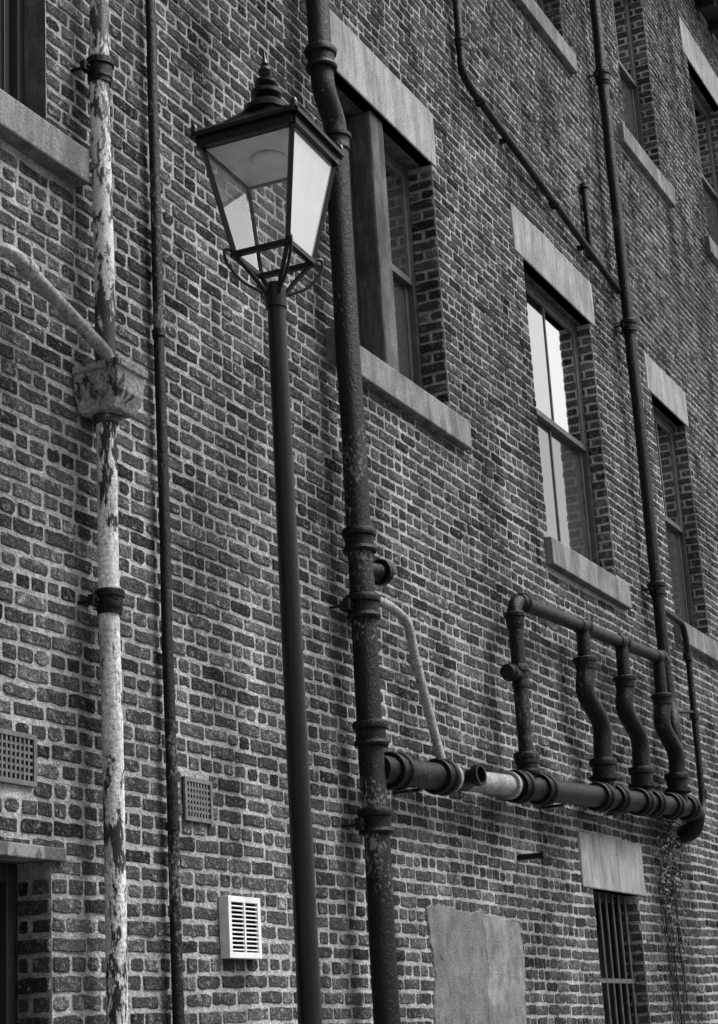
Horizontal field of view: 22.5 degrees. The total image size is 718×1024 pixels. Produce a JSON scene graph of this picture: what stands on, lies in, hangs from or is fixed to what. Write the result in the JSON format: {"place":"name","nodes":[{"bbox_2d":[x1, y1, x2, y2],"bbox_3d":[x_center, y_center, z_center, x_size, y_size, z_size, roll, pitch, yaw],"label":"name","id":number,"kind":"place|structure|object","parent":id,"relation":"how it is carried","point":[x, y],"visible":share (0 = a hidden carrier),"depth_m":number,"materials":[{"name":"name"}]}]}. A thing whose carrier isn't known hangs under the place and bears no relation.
{"place":"outdoors","nodes":[
{"label":"outdoors","id":0,"kind":"place"},
{"bbox_2d":[190,52,344,1023],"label":"street lamp","id":1,"kind":"object","parent":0,"point":[267,136],"visible":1,"depth_m":8.69,"materials":[{"name":"black metal"}]},
{"label":"ground","id":2,"kind":"structure","parent":0,"visible":0},
{"bbox_2d":[0,0,717,1023],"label":"mortar wall","id":3,"kind":"structure","parent":2,"relation":"on","point":[36,70],"depth_m":10.84,"materials":[{"name":"concrete"}]},
{"bbox_2d":[0,863,17,1023],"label":"door","id":4,"kind":"structure","parent":3,"relation":"attached to","point":[8,953],"depth_m":7.93,"materials":[{"name":"paint"}]},
{"bbox_2d":[0,0,23,104],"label":"sash window","id":5,"kind":"structure","parent":3,"relation":"attached to","point":[12,48],"depth_m":9.19,"materials":[{"name":"paint"}]},
{"bbox_2d":[0,728,36,787],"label":"air brick","id":6,"kind":"object","parent":3,"relation":"attached to","point":[18,758],"visible":1,"depth_m":7.89,"materials":[{"name":"ceramic"}]},
{"bbox_2d":[0,841,65,863],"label":"timber door head","id":7,"kind":"object","parent":3,"relation":"attached to","point":[21,852],"visible":0.92,"depth_m":7.85},
{"bbox_2d":[72,356,147,426],"bbox_3d":[-1.220,-0.567,8.862,0.272,0.285,0.268,-11,-18,24],"label":"rain hopper","id":8,"kind":"object","parent":3,"relation":"attached to","point":[111,389],"visible":0.94,"depth_m":8.79,"materials":[{"name":"paint"}]},
{"bbox_2d":[0,242,113,359],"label":"waste pipe","id":9,"kind":"object","parent":8,"relation":"attached to","point":[27,269],"visible":0.87,"depth_m":8.49,"materials":[{"name":"grey paint"}]},
{"bbox_2d":[181,776,213,823],"bbox_3d":[-0.821,1.467,9.183,0.022,0.220,0.270,-11,-18,24],"label":"air brick","id":10,"kind":"object","parent":3,"relation":"attached to","point":[197,799],"visible":1,"depth_m":9.17,"materials":[{"name":"ceramic"}]},
{"bbox_2d":[218,895,261,959],"bbox_3d":[-0.610,2.143,9.298,0.058,0.310,0.330,-11,-18,24],"label":"louvre vent","id":11,"kind":"object","parent":3,"relation":"attached to","point":[240,926],"visible":1,"depth_m":9.25,"materials":[{"name":"white plastic"}]},
{"bbox_2d":[304,0,400,1023],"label":"soil pipe","id":12,"kind":"object","parent":3,"relation":"attached to","point":[375,812],"visible":0.91,"depth_m":11.05,"materials":[{"name":"metal"}]},
{"bbox_2d":[343,111,362,346],"bbox_3d":[-0.259,-2.009,12.545,0.122,2.034,0.840,-11,-18,24],"label":"sash window","id":13,"kind":"structure","parent":3,"relation":"attached to","point":[346,115],"depth_m":12.86,"materials":[{"name":"paint"}]},
{"bbox_2d":[0,0,717,1023],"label":"brickwork","id":14,"kind":"object","parent":3,"relation":"attached to","point":[48,984],"visible":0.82,"depth_m":11.42,"materials":[{"name":"brick"}]},
{"bbox_2d":[70,0,127,1023],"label":"drainpipe","id":15,"kind":"object","parent":14,"relation":"attached to","point":[107,597],"visible":0.98,"depth_m":8.58,"materials":[{"name":"metal"}]},
{"bbox_2d":[145,0,184,1023],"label":"drainpipe","id":16,"kind":"object","parent":14,"relation":"attached to","point":[172,827],"visible":1,"depth_m":9.25,"materials":[{"name":"metal"}]},
{"bbox_2d":[0,0,717,895],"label":"stone lintels and sills","id":17,"kind":"object","parent":3,"relation":"attached to","point":[376,84],"visible":0.78,"depth_m":14.53,"materials":[{"name":"stone"}]},
{"bbox_2d":[349,111,398,371],"bbox_3d":[0.061,-1.899,12.969,0.280,2.040,0.230,-11,-18,24],"label":"mullion","id":18,"kind":"object","parent":3,"relation":"on","point":[377,306],"depth_m":12.87,"materials":[{"name":"wood"}]},
{"bbox_2d":[384,149,423,388],"bbox_3d":[0.209,-1.767,13.453,0.122,2.034,0.800,-11,-18,24],"label":"sash window","id":19,"kind":"structure","parent":3,"relation":"attached to","point":[404,284],"depth_m":13.67,"materials":[{"name":"paint"}]},
{"bbox_2d":[425,903,526,1023],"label":"cement patch","id":20,"kind":"object","parent":3,"relation":"attached to","point":[482,981],"visible":1,"depth_m":11.98,"materials":[{"name":"grey concrete"}]},
{"bbox_2d":[516,851,552,860],"bbox_3d":[1.291,2.504,13.084,0.210,0.060,0.300,-11,-18,24],"label":"overflow pipe","id":21,"kind":"object","parent":3,"relation":"attached to","point":[542,855],"visible":1,"depth_m":12.97,"materials":[{"name":"black metal"}]},
{"bbox_2d":[452,0,621,293],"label":"waste pipe","id":22,"kind":"object","parent":3,"relation":"attached to","point":[479,100],"visible":1,"depth_m":15.95,"materials":[{"name":"black metal"}]},
{"bbox_2d":[534,0,544,13],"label":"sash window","id":23,"kind":"structure","parent":3,"relation":"attached to","point":[540,3],"depth_m":18.23,"materials":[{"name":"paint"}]},
{"bbox_2d":[384,751,704,843],"bbox_3d":[1.639,2.157,13.792,0.286,0.580,6.922,-11,-18,23],"label":"horizontal drain","id":24,"kind":"object","parent":3,"relation":"attached to","point":[404,772],"visible":0.98,"depth_m":12.98,"materials":[{"name":"black metal"}]},
{"bbox_2d":[378,597,445,758],"bbox_3d":[0.263,1.044,11.395,0.119,0.966,1.032,-11,-18,24],"label":"waste pipe","id":25,"kind":"object","parent":24,"relation":"on","point":[403,618],"visible":0.78,"depth_m":11.66,"materials":[{"name":"grey paint"}]},
{"bbox_2d":[500,593,691,801],"bbox_3d":[1.983,1.586,14.765,0.240,1.556,4.160,-11,-18,24],"label":"vent pipe manifold","id":26,"kind":"object","parent":24,"relation":"on","point":[602,762],"visible":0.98,"depth_m":14.57,"materials":[{"name":"black metal"}]},
{"bbox_2d":[665,608,707,815],"bbox_3d":[3.164,1.957,17.273,0.137,2.003,1.103,-11,-18,24],"label":"waste pipe","id":27,"kind":"object","parent":24,"relation":"attached to","point":[693,712],"visible":0.84,"depth_m":17.47,"materials":[{"name":"black metal"}]},
{"bbox_2d":[524,278,599,565],"bbox_3d":[1.697,-0.760,16.094,0.122,2.504,1.760,-11,-18,24],"label":"sash window","id":28,"kind":"structure","parent":3,"relation":"attached to","point":[566,472],"depth_m":16.35,"materials":[{"name":"glass"}]},
{"bbox_2d":[593,892,637,1023],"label":"barred window","id":29,"kind":"structure","parent":3,"relation":"in","point":[615,981],"depth_m":15.04,"materials":[{"name":"paint"}]},
{"bbox_2d":[612,0,645,151],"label":"sash window","id":30,"kind":"structure","parent":3,"relation":"attached to","point":[627,70],"depth_m":21.05,"materials":[{"name":"paint"}]},
{"bbox_2d":[588,0,682,746],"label":"drainpipe","id":31,"kind":"object","parent":3,"relation":"attached to","point":[656,584],"visible":0.91,"depth_m":17.72,"materials":[{"name":"black metal"}]},
{"bbox_2d":[651,817,695,1023],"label":"ivy","id":32,"kind":"object","parent":3,"relation":"attached to","point":[674,877],"visible":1,"depth_m":16.02,"materials":[{"name":"leaf"},{"name":"woody stem bark"}]},
{"bbox_2d":[653,410,695,628],"bbox_3d":[3.183,0.089,18.946,0.122,2.394,1.250,-11,-18,24],"label":"sash window","id":33,"kind":"structure","parent":3,"relation":"attached to","point":[676,537],"depth_m":19.25,"materials":[{"name":"paint"}]},
{"bbox_2d":[691,87,717,245],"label":"sash window","id":34,"kind":"structure","parent":3,"relation":"attached to","point":[706,154],"depth_m":24.08,"materials":[{"name":"paint"}]},
{"bbox_2d":[694,0,717,39],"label":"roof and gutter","id":35,"kind":"structure","parent":3,"relation":"on","point":[708,9],"depth_m":24.58,"materials":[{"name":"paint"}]}
]}

